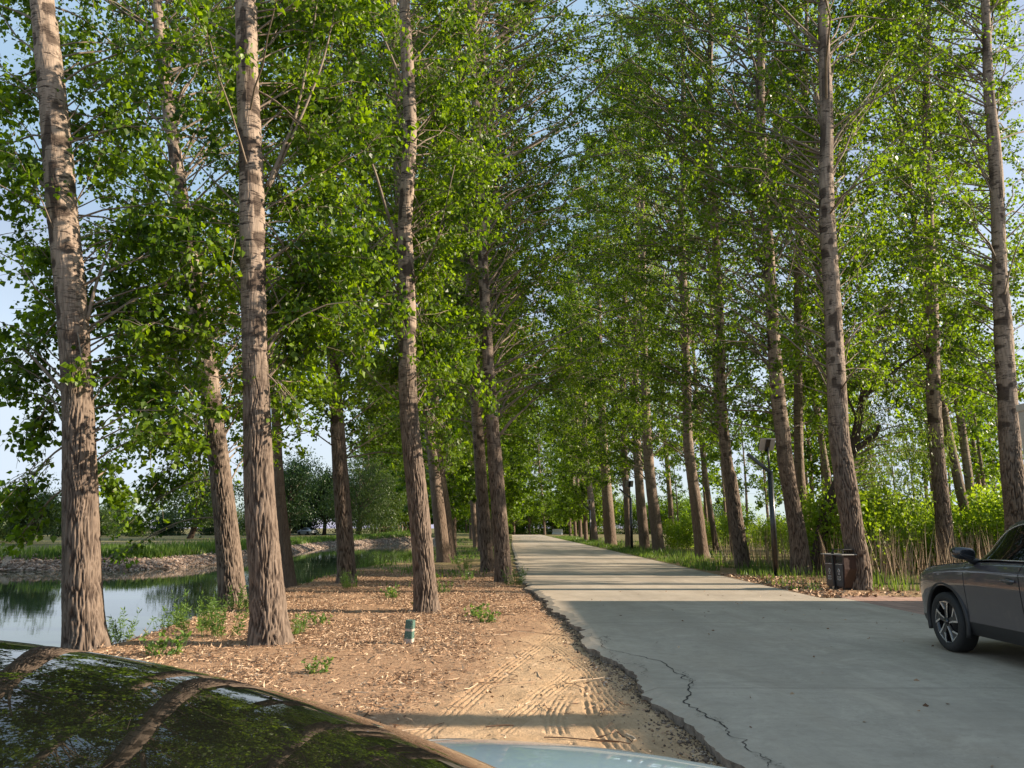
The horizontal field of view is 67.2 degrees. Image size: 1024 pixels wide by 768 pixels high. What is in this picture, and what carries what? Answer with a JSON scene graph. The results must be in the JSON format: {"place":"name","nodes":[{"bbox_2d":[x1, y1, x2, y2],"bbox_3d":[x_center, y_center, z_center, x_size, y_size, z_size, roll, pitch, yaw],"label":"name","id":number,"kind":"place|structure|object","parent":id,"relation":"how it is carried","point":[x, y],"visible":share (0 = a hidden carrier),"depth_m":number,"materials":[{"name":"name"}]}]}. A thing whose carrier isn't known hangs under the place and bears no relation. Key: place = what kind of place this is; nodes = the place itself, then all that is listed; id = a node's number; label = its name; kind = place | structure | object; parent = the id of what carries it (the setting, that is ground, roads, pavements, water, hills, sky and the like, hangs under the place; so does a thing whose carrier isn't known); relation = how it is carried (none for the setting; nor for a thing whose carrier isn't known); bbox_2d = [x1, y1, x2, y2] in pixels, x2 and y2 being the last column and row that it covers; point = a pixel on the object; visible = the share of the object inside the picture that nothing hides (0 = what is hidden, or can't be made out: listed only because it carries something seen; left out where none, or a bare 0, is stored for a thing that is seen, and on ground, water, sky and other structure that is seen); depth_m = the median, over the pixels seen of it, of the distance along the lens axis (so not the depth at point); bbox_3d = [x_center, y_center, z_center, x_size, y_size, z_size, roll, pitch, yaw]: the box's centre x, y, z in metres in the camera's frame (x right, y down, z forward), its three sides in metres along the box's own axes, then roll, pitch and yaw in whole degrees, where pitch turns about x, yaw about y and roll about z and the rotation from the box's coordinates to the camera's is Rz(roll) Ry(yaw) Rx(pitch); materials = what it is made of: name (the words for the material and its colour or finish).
{"place":"outdoors","nodes":[
{"label":"outdoors","id":0,"kind":"place"},
{"bbox_2d":[0,544,435,646],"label":"lake water","id":1,"kind":"structure","parent":0,"point":[30,606],"depth_m":25.29,"materials":[{"name":"grey liquid"}]},
{"bbox_2d":[0,528,932,766],"bbox_3d":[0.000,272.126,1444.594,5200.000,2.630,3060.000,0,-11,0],"label":"ground","id":2,"kind":"structure","parent":0,"point":[474,720],"depth_m":8.29,"materials":[{"name":"soil"}]},
{"bbox_2d":[0,474,61,543],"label":"broadleaf tree","id":3,"kind":"object","parent":2,"relation":"on","point":[52,514],"visible":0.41,"depth_m":64.61,"materials":[{"name":"green plant"}]},
{"bbox_2d":[99,504,118,535],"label":"broadleaf tree","id":4,"kind":"object","parent":2,"relation":"on","point":[107,518],"visible":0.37,"depth_m":125.22,"materials":[{"name":"green plant"}]},
{"bbox_2d":[106,607,155,642],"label":"weed clump","id":5,"kind":"object","parent":2,"relation":"on","point":[114,631],"visible":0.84,"depth_m":10.54,"materials":[{"name":"green plant"}]},
{"bbox_2d":[0,0,275,651],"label":"poplar tree","id":6,"kind":"object","parent":2,"relation":"on","point":[84,473],"visible":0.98,"depth_m":11.08,"materials":[{"name":"green plant"}]},
{"bbox_2d":[138,629,192,656],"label":"weed clump","id":7,"kind":"object","parent":2,"relation":"on","point":[152,645],"visible":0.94,"depth_m":9.29,"materials":[{"name":"green plant"}]},
{"bbox_2d":[142,510,190,535],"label":"broadleaf tree","id":8,"kind":"object","parent":2,"relation":"on","point":[174,530],"visible":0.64,"depth_m":136.10,"materials":[{"name":"green plant"}]},
{"bbox_2d":[0,0,375,607],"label":"poplar tree","id":9,"kind":"object","parent":2,"relation":"on","point":[229,564],"visible":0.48,"depth_m":17.55,"materials":[{"name":"green plant"}]},
{"bbox_2d":[149,463,242,538],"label":"leaning tree","id":10,"kind":"object","parent":2,"relation":"on","point":[192,532],"visible":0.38,"depth_m":94.81,"materials":[{"name":"green plant"}]},
{"bbox_2d":[170,588,221,631],"bbox_3d":[-4.732,3.378,11.481,0.700,0.685,0.991,5,-12,-26],"label":"weed clump","id":11,"kind":"object","parent":2,"relation":"on","point":[181,618],"visible":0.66,"depth_m":11.38,"materials":[{"name":"green plant"}]},
{"bbox_2d":[0,535,434,571],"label":"bank rubble","id":12,"kind":"object","parent":2,"relation":"on","point":[202,559],"visible":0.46,"depth_m":40.27,"materials":[{"name":"stone"}]},
{"bbox_2d":[194,592,248,638],"bbox_3d":[-4.103,3.273,10.909,0.807,0.683,0.576,0,-11,0],"label":"weed clump","id":13,"kind":"object","parent":2,"relation":"on","point":[218,620],"visible":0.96,"depth_m":10.93,"materials":[{"name":"green plant"}]},
{"bbox_2d":[0,530,467,560],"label":"bank grass","id":14,"kind":"structure","parent":2,"relation":"on","point":[150,551],"depth_m":43.19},
{"bbox_2d":[96,0,396,588],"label":"poplar tree","id":15,"kind":"object","parent":2,"relation":"on","point":[289,575],"visible":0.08,"depth_m":21.86,"materials":[{"name":"green plant"}]},
{"bbox_2d":[96,0,427,646],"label":"poplar tree","id":16,"kind":"object","parent":2,"relation":"on","point":[293,314],"visible":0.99,"depth_m":11.52,"materials":[{"name":"green plant"}]},
{"bbox_2d":[239,444,330,535],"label":"broadleaf tree","id":17,"kind":"object","parent":2,"relation":"on","point":[295,485],"visible":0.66,"depth_m":137.75,"materials":[{"name":"green plant"}]},
{"bbox_2d":[134,0,464,583],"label":"poplar tree","id":18,"kind":"object","parent":2,"relation":"on","point":[344,533],"visible":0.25,"depth_m":22.77,"materials":[{"name":"green plant"}]},
{"bbox_2d":[294,465,352,534],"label":"broadleaf tree","id":19,"kind":"object","parent":2,"relation":"on","point":[323,492],"visible":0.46,"depth_m":146.47,"materials":[{"name":"green plant"}]},
{"bbox_2d":[313,449,405,534],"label":"willow tree","id":20,"kind":"object","parent":2,"relation":"on","point":[363,483],"visible":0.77,"depth_m":109.46,"materials":[{"name":"green plant"}]},
{"bbox_2d":[0,640,725,767],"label":"pale blue car","id":21,"kind":"object","parent":2,"relation":"on","point":[60,707],"visible":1,"depth_m":0.60,"materials":[{"name":"paint"}]},
{"bbox_2d":[95,576,636,743],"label":"fallen twigs","id":22,"kind":"object","parent":2,"relation":"on","point":[590,739],"visible":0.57,"depth_m":8.10,"materials":[{"name":"wood"}]},
{"bbox_2d":[346,370,400,533],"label":"poplar tree","id":23,"kind":"object","parent":2,"relation":"on","point":[371,436],"visible":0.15,"depth_m":149.23,"materials":[{"name":"green plant"}]},
{"bbox_2d":[356,463,407,532],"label":"broadleaf tree","id":24,"kind":"object","parent":2,"relation":"on","point":[395,521],"visible":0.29,"depth_m":147.27,"materials":[{"name":"green plant"}]},
{"bbox_2d":[88,568,691,757],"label":"leaf litter","id":25,"kind":"object","parent":2,"relation":"on","point":[406,597],"visible":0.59,"depth_m":11.03,"materials":[{"name":"plant"}]},
{"bbox_2d":[270,10,513,562],"bbox_3d":[-5.659,-7.244,37.561,13.096,31.567,11.628,4,-11,-21],"label":"poplar tree","id":26,"kind":"object","parent":2,"relation":"on","point":[440,531],"visible":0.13,"depth_m":34.97,"materials":[{"name":"green plant"}]},
{"bbox_2d":[265,0,534,423],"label":"poplar tree","id":27,"kind":"object","parent":2,"relation":"on","point":[396,177],"visible":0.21,"depth_m":23.06,"materials":[{"name":"green plant"}]},
{"bbox_2d":[309,537,509,588],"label":"bank grass","id":28,"kind":"structure","parent":2,"relation":"on","point":[390,563],"depth_m":32.17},
{"bbox_2d":[304,0,536,612],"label":"poplar tree","id":29,"kind":"object","parent":2,"relation":"on","point":[416,276],"visible":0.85,"depth_m":15.70,"materials":[{"name":"green plant"}]},
{"bbox_2d":[348,77,536,519],"bbox_3d":[-5.249,-5.537,48.836,10.187,32.510,11.283,-9,-14,41],"label":"poplar tree","id":30,"kind":"object","parent":2,"relation":"on","point":[464,477],"visible":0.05,"depth_m":47.43,"materials":[{"name":"green plant"}]},
{"bbox_2d":[353,0,534,559],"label":"poplar tree","id":31,"kind":"object","parent":2,"relation":"on","point":[452,545],"visible":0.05,"depth_m":37.91,"materials":[{"name":"green plant"}]},
{"bbox_2d":[382,256,507,546],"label":"poplar tree","id":32,"kind":"object","parent":2,"relation":"on","point":[455,513],"visible":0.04,"depth_m":60.91,"materials":[{"name":"green plant"}]},
{"bbox_2d":[388,119,549,548],"bbox_3d":[-3.601,-6.077,60.327,11.859,37.650,11.628,-4,-11,22],"label":"poplar tree","id":33,"kind":"object","parent":2,"relation":"on","point":[473,521],"visible":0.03,"depth_m":57.68,"materials":[{"name":"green plant"}]},
{"bbox_2d":[286,0,681,582],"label":"poplar tree","id":34,"kind":"object","parent":2,"relation":"on","point":[502,556],"visible":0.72,"depth_m":24.53,"materials":[{"name":"green plant"}]},
{"bbox_2d":[424,51,573,550],"bbox_3d":[-2.390,-7.291,54.005,11.447,37.702,13.475,10,-15,-43],"label":"poplar tree","id":35,"kind":"object","parent":2,"relation":"on","point":[513,462],"visible":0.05,"depth_m":52.95,"materials":[{"name":"green plant"}]},
{"bbox_2d":[458,264,540,524],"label":"poplar tree","id":36,"kind":"object","parent":2,"relation":"on","point":[517,511],"visible":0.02,"depth_m":74.03,"materials":[{"name":"green plant"}]},
{"bbox_2d":[345,0,657,572],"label":"poplar tree","id":37,"kind":"object","parent":2,"relation":"on","point":[485,534],"visible":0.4,"depth_m":29.45,"materials":[{"name":"green plant"}]},
{"bbox_2d":[455,183,559,542],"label":"poplar tree","id":38,"kind":"object","parent":2,"relation":"on","point":[513,492],"visible":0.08,"depth_m":65.44,"materials":[{"name":"green plant"}]},
{"bbox_2d":[462,263,556,521],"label":"poplar tree","id":39,"kind":"object","parent":2,"relation":"on","point":[526,511],"visible":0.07,"depth_m":82.78,"materials":[{"name":"green plant"}]},
{"bbox_2d":[517,397,546,534],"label":"poplar tree","id":40,"kind":"object","parent":2,"relation":"on","point":[529,519],"visible":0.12,"depth_m":175.25,"materials":[{"name":"green plant"}]},
{"bbox_2d":[524,372,565,534],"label":"poplar tree","id":41,"kind":"object","parent":2,"relation":"on","point":[541,513],"visible":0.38,"depth_m":166.08,"materials":[{"name":"green plant"}]},
{"bbox_2d":[536,383,584,535],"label":"poplar tree","id":42,"kind":"object","parent":2,"relation":"on","point":[558,515],"visible":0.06,"depth_m":131.02,"materials":[{"name":"green plant"}]},
{"bbox_2d":[535,324,610,535],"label":"poplar tree","id":43,"kind":"object","parent":2,"relation":"on","point":[556,500],"visible":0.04,"depth_m":117.36,"materials":[{"name":"green plant"}]},
{"bbox_2d":[539,275,613,537],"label":"poplar tree","id":44,"kind":"object","parent":2,"relation":"on","point":[555,511],"visible":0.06,"depth_m":104.28,"materials":[{"name":"green plant"}]},
{"bbox_2d":[538,271,618,539],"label":"poplar tree","id":45,"kind":"object","parent":2,"relation":"on","point":[581,510],"visible":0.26,"depth_m":91.39,"materials":[{"name":"green plant"}]},
{"bbox_2d":[535,231,622,540],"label":"poplar tree","id":46,"kind":"object","parent":2,"relation":"on","point":[590,494],"visible":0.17,"depth_m":89.50,"materials":[{"name":"green plant"}]},
{"bbox_2d":[524,132,657,544],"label":"poplar tree","id":47,"kind":"object","parent":2,"relation":"on","point":[609,521],"visible":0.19,"depth_m":66.83,"materials":[{"name":"green plant"}]},
{"bbox_2d":[538,77,689,547],"bbox_3d":[7.990,-6.267,59.182,12.745,37.481,8.779,0,-11,0],"label":"poplar tree","id":48,"kind":"object","parent":2,"relation":"on","point":[626,511],"visible":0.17,"depth_m":57.58,"materials":[{"name":"green plant"}]},
{"bbox_2d":[505,589,724,766],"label":"road edge debris","id":49,"kind":"object","parent":2,"relation":"on","point":[703,752],"visible":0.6,"depth_m":7.41,"materials":[{"name":"gravel"}]},
{"bbox_2d":[534,61,701,548],"bbox_3d":[7.920,-6.292,57.416,13.075,36.876,9.680,0,-11,0],"label":"poplar tree","id":50,"kind":"object","parent":2,"relation":"on","point":[643,532],"visible":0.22,"depth_m":55.47,"materials":[{"name":"green plant"}]},
{"bbox_2d":[547,11,713,551],"bbox_3d":[7.509,-7.701,51.555,12.265,37.485,11.464,0,-11,0],"label":"poplar tree","id":51,"kind":"object","parent":2,"relation":"on","point":[651,483],"visible":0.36,"depth_m":49.87,"materials":[{"name":"green plant"}]},
{"bbox_2d":[613,494,647,533],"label":"broadleaf tree","id":52,"kind":"object","parent":2,"relation":"on","point":[634,515],"visible":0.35,"depth_m":184.05,"materials":[{"name":"green plant"}]},
{"bbox_2d":[631,236,698,542],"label":"poplar tree","id":53,"kind":"object","parent":2,"relation":"on","point":[667,472],"visible":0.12,"depth_m":60.10,"materials":[{"name":"green plant"}]},
{"bbox_2d":[647,491,691,533],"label":"broadleaf tree","id":54,"kind":"object","parent":2,"relation":"on","point":[663,512],"visible":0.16,"depth_m":180.04,"materials":[{"name":"green plant"}]},
{"bbox_2d":[521,0,818,558],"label":"poplar tree","id":55,"kind":"object","parent":2,"relation":"on","point":[698,523],"visible":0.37,"depth_m":40.61,"materials":[{"name":"green plant"}]},
{"bbox_2d":[663,452,687,521],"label":"poplar tree","id":56,"kind":"object","parent":2,"relation":"on","point":[678,481],"visible":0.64,"depth_m":83.56,"materials":[{"name":"green plant"}]},
{"bbox_2d":[662,515,691,549],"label":"shrub","id":57,"kind":"object","parent":2,"relation":"on","point":[668,530],"visible":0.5,"depth_m":50.85,"materials":[{"name":"green plant"}]},
{"bbox_2d":[668,512,707,549],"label":"shrub","id":58,"kind":"object","parent":2,"relation":"on","point":[686,531],"visible":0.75,"depth_m":48.70,"materials":[{"name":"green plant"}]},
{"bbox_2d":[650,195,746,549],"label":"poplar tree","id":59,"kind":"object","parent":2,"relation":"on","point":[709,448],"visible":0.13,"depth_m":52.03,"materials":[{"name":"green plant"}]},
{"bbox_2d":[680,374,720,545],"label":"poplar tree","id":60,"kind":"object","parent":2,"relation":"on","point":[698,467],"visible":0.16,"depth_m":62.05,"materials":[{"name":"green plant"}]},
{"bbox_2d":[528,0,899,567],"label":"poplar tree","id":61,"kind":"object","parent":2,"relation":"on","point":[740,545],"visible":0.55,"depth_m":31.70,"materials":[{"name":"green plant"}]},
{"bbox_2d":[665,160,773,553],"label":"poplar tree","id":62,"kind":"object","parent":2,"relation":"on","point":[713,455],"visible":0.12,"depth_m":43.74,"materials":[{"name":"green plant"}]},
{"bbox_2d":[705,436,740,518],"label":"poplar tree","id":63,"kind":"object","parent":2,"relation":"on","point":[718,481],"visible":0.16,"depth_m":78.92,"materials":[{"name":"green plant"}]},
{"bbox_2d":[718,506,758,551],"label":"shrub","id":64,"kind":"object","parent":2,"relation":"on","point":[747,524],"visible":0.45,"depth_m":46.81,"materials":[{"name":"green plant"}]},
{"bbox_2d":[730,409,763,541],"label":"poplar tree","id":65,"kind":"object","parent":2,"relation":"on","point":[746,484],"visible":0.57,"depth_m":84.97,"materials":[{"name":"green plant"}]},
{"bbox_2d":[747,420,778,518],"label":"poplar tree","id":66,"kind":"object","parent":2,"relation":"on","point":[760,482],"visible":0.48,"depth_m":67.78,"materials":[{"name":"green plant"}]},
{"bbox_2d":[746,438,780,576],"bbox_3d":[7.631,3.708,23.304,0.883,4.143,0.335,0,-11,0],"label":"street lamp","id":67,"kind":"object","parent":2,"relation":"on","point":[766,445],"visible":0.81,"depth_m":23.35,"materials":[{"name":"metal"}]},
{"bbox_2d":[574,0,972,574],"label":"poplar tree","id":68,"kind":"object","parent":2,"relation":"on","point":[797,533],"visible":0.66,"depth_m":27.25,"materials":[{"name":"green plant"}]},
{"bbox_2d":[676,0,898,528],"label":"poplar tree","id":69,"kind":"object","parent":2,"relation":"on","point":[799,390],"visible":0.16,"depth_m":31.42,"materials":[{"name":"green plant"}]},
{"bbox_2d":[730,82,875,487],"bbox_3d":[14.267,-3.591,38.802,7.425,24.889,7.910,-1,-11,7],"label":"poplar tree","id":70,"kind":"object","parent":2,"relation":"on","point":[827,474],"visible":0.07,"depth_m":37.43,"materials":[{"name":"green plant"}]},
{"bbox_2d":[783,354,832,499],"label":"poplar tree","id":71,"kind":"object","parent":2,"relation":"on","point":[808,443],"visible":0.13,"depth_m":49.25,"materials":[{"name":"green plant"}]},
{"bbox_2d":[803,375,832,494],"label":"poplar tree","id":72,"kind":"object","parent":2,"relation":"on","point":[807,449],"visible":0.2,"depth_m":45.54,"materials":[{"name":"green plant"}]},
{"bbox_2d":[803,391,832,488],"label":"poplar tree","id":73,"kind":"object","parent":2,"relation":"on","point":[817,473],"visible":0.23,"depth_m":46.30,"materials":[{"name":"green plant"}]},
{"bbox_2d":[720,572,921,597],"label":"verge litter","id":74,"kind":"object","parent":2,"relation":"on","point":[824,593],"visible":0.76,"depth_m":18.63,"materials":[{"name":"brown plant"}]},
{"bbox_2d":[624,0,1023,589],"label":"poplar tree","id":75,"kind":"object","parent":2,"relation":"on","point":[836,340],"visible":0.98,"depth_m":20.81,"materials":[{"name":"green plant"}]},
{"bbox_2d":[739,0,924,416],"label":"poplar tree","id":76,"kind":"object","parent":2,"relation":"on","point":[785,146],"visible":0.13,"depth_m":31.60,"materials":[{"name":"green plant"}]},
{"bbox_2d":[821,549,856,589],"bbox_3d":[7.954,4.487,18.690,0.426,0.950,0.804,3,-11,-14],"label":"litter bin","id":77,"kind":"object","parent":2,"relation":"on","point":[840,569],"visible":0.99,"depth_m":18.43,"materials":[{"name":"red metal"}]},
{"bbox_2d":[799,482,885,567],"bbox_3d":[10.647,4.745,25.183,2.827,3.129,2.797,8,-13,-35],"label":"shrub","id":78,"kind":"object","parent":2,"relation":"on","point":[814,521],"visible":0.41,"depth_m":24.75,"materials":[{"name":"green plant"}]},
{"bbox_2d":[807,478,898,573],"bbox_3d":[10.909,4.674,24.932,2.712,3.157,2.622,10,-15,-44],"label":"shrub","id":79,"kind":"object","parent":2,"relation":"on","point":[876,513],"visible":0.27,"depth_m":24.64,"materials":[{"name":"green plant"}]},
{"bbox_2d":[714,522,1002,582],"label":"dry stalks","id":80,"kind":"object","parent":2,"relation":"on","point":[890,564],"visible":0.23,"depth_m":23.15,"materials":[{"name":"plant"}]},
{"bbox_2d":[799,267,973,572],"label":"crooked tree","id":81,"kind":"object","parent":2,"relation":"on","point":[856,435],"visible":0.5,"depth_m":25.86,"materials":[{"name":"green plant"}]},
{"bbox_2d":[860,483,924,571],"bbox_3d":[12.327,4.995,26.062,3.135,3.315,3.076,-3,-11,13],"label":"shrub","id":82,"kind":"object","parent":2,"relation":"on","point":[903,521],"visible":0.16,"depth_m":25.20,"materials":[{"name":"green plant"}]},
{"bbox_2d":[785,0,1023,532],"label":"poplar tree","id":83,"kind":"object","parent":2,"relation":"on","point":[1010,394],"visible":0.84,"depth_m":22.71,"materials":[{"name":"green plant"}]},
{"bbox_2d":[787,0,1023,564],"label":"poplar tree","id":84,"kind":"object","parent":2,"relation":"on","point":[940,489],"visible":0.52,"depth_m":26.83,"materials":[{"name":"green plant"}]},
{"bbox_2d":[890,410,923,502],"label":"poplar tree","id":85,"kind":"object","parent":2,"relation":"on","point":[902,474],"visible":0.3,"depth_m":82.36,"materials":[{"name":"green plant"}]},
{"bbox_2d":[897,364,928,502],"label":"poplar tree","id":86,"kind":"object","parent":2,"relation":"on","point":[924,480],"visible":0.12,"depth_m":52.41,"materials":[{"name":"green plant"}]},
{"bbox_2d":[805,4,1023,554],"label":"poplar tree","id":87,"kind":"object","parent":2,"relation":"on","point":[958,480],"visible":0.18,"depth_m":29.16,"materials":[{"name":"green plant"}]},
{"bbox_2d":[899,340,955,503],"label":"poplar tree","id":88,"kind":"object","parent":2,"relation":"on","point":[923,473],"visible":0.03,"depth_m":49.66,"materials":[{"name":"green plant"}]},
{"bbox_2d":[902,502,972,569],"bbox_3d":[14.523,5.277,26.506,2.309,2.556,2.284,7,-13,-34],"label":"shrub","id":89,"kind":"object","parent":2,"relation":"on","point":[929,528],"visible":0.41,"depth_m":26.22,"materials":[{"name":"green plant"}]},
{"bbox_2d":[908,321,975,470],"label":"poplar tree","id":90,"kind":"object","parent":2,"relation":"on","point":[926,428],"visible":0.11,"depth_m":43.91,"materials":[{"name":"green plant"}]},
{"bbox_2d":[869,43,1023,499],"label":"poplar tree","id":91,"kind":"object","parent":2,"relation":"on","point":[965,458],"visible":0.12,"depth_m":32.83,"materials":[{"name":"green plant"}]},
{"bbox_2d":[941,322,998,497],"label":"poplar tree","id":92,"kind":"object","parent":2,"relation":"on","point":[972,445],"visible":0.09,"depth_m":52.04,"materials":[{"name":"green plant"}]},
{"bbox_2d":[952,365,1001,490],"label":"poplar tree","id":93,"kind":"object","parent":2,"relation":"on","point":[978,466],"visible":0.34,"depth_m":50.60,"materials":[{"name":"green plant"}]},
{"bbox_2d":[957,468,1003,556],"bbox_3d":[16.404,4.488,25.366,3.091,3.722,3.198,-9,-14,41],"label":"shrub","id":94,"kind":"object","parent":2,"relation":"on","point":[993,511],"visible":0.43,"depth_m":25.68,"materials":[{"name":"green plant"}]},
{"bbox_2d":[957,500,1003,557],"bbox_3d":[16.738,5.342,26.860,2.667,2.820,2.616,3,-11,-16],"label":"shrub","id":95,"kind":"object","parent":2,"relation":"on","point":[974,544],"visible":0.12,"depth_m":26.58,"materials":[{"name":"green plant"}]},
{"bbox_2d":[970,360,1000,482],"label":"poplar tree","id":96,"kind":"object","parent":2,"relation":"on","point":[993,466],"visible":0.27,"depth_m":49.80,"materials":[{"name":"green plant"}]},
{"bbox_2d":[0,0,1023,527],"label":"sky","id":97,"kind":"structure","parent":0,"point":[8,460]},
{"bbox_2d":[552,535,919,590],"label":"verge grass","id":98,"kind":"structure","parent":0,"point":[650,552],"depth_m":29.25,"materials":[{"name":"plant"}]},
{"bbox_2d":[512,534,1023,767],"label":"road","id":99,"kind":"structure","parent":0,"point":[701,684],"depth_m":8.20,"materials":[{"name":"concrete"}]},
{"bbox_2d":[919,520,1023,651],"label":"grey car","id":100,"kind":"object","parent":99,"relation":"on","point":[969,602],"visible":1,"depth_m":8.65,"materials":[{"name":"paint"}]},
{"bbox_2d":[835,596,924,614],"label":"brick pavement","id":101,"kind":"structure","parent":0,"point":[912,604],"depth_m":15.22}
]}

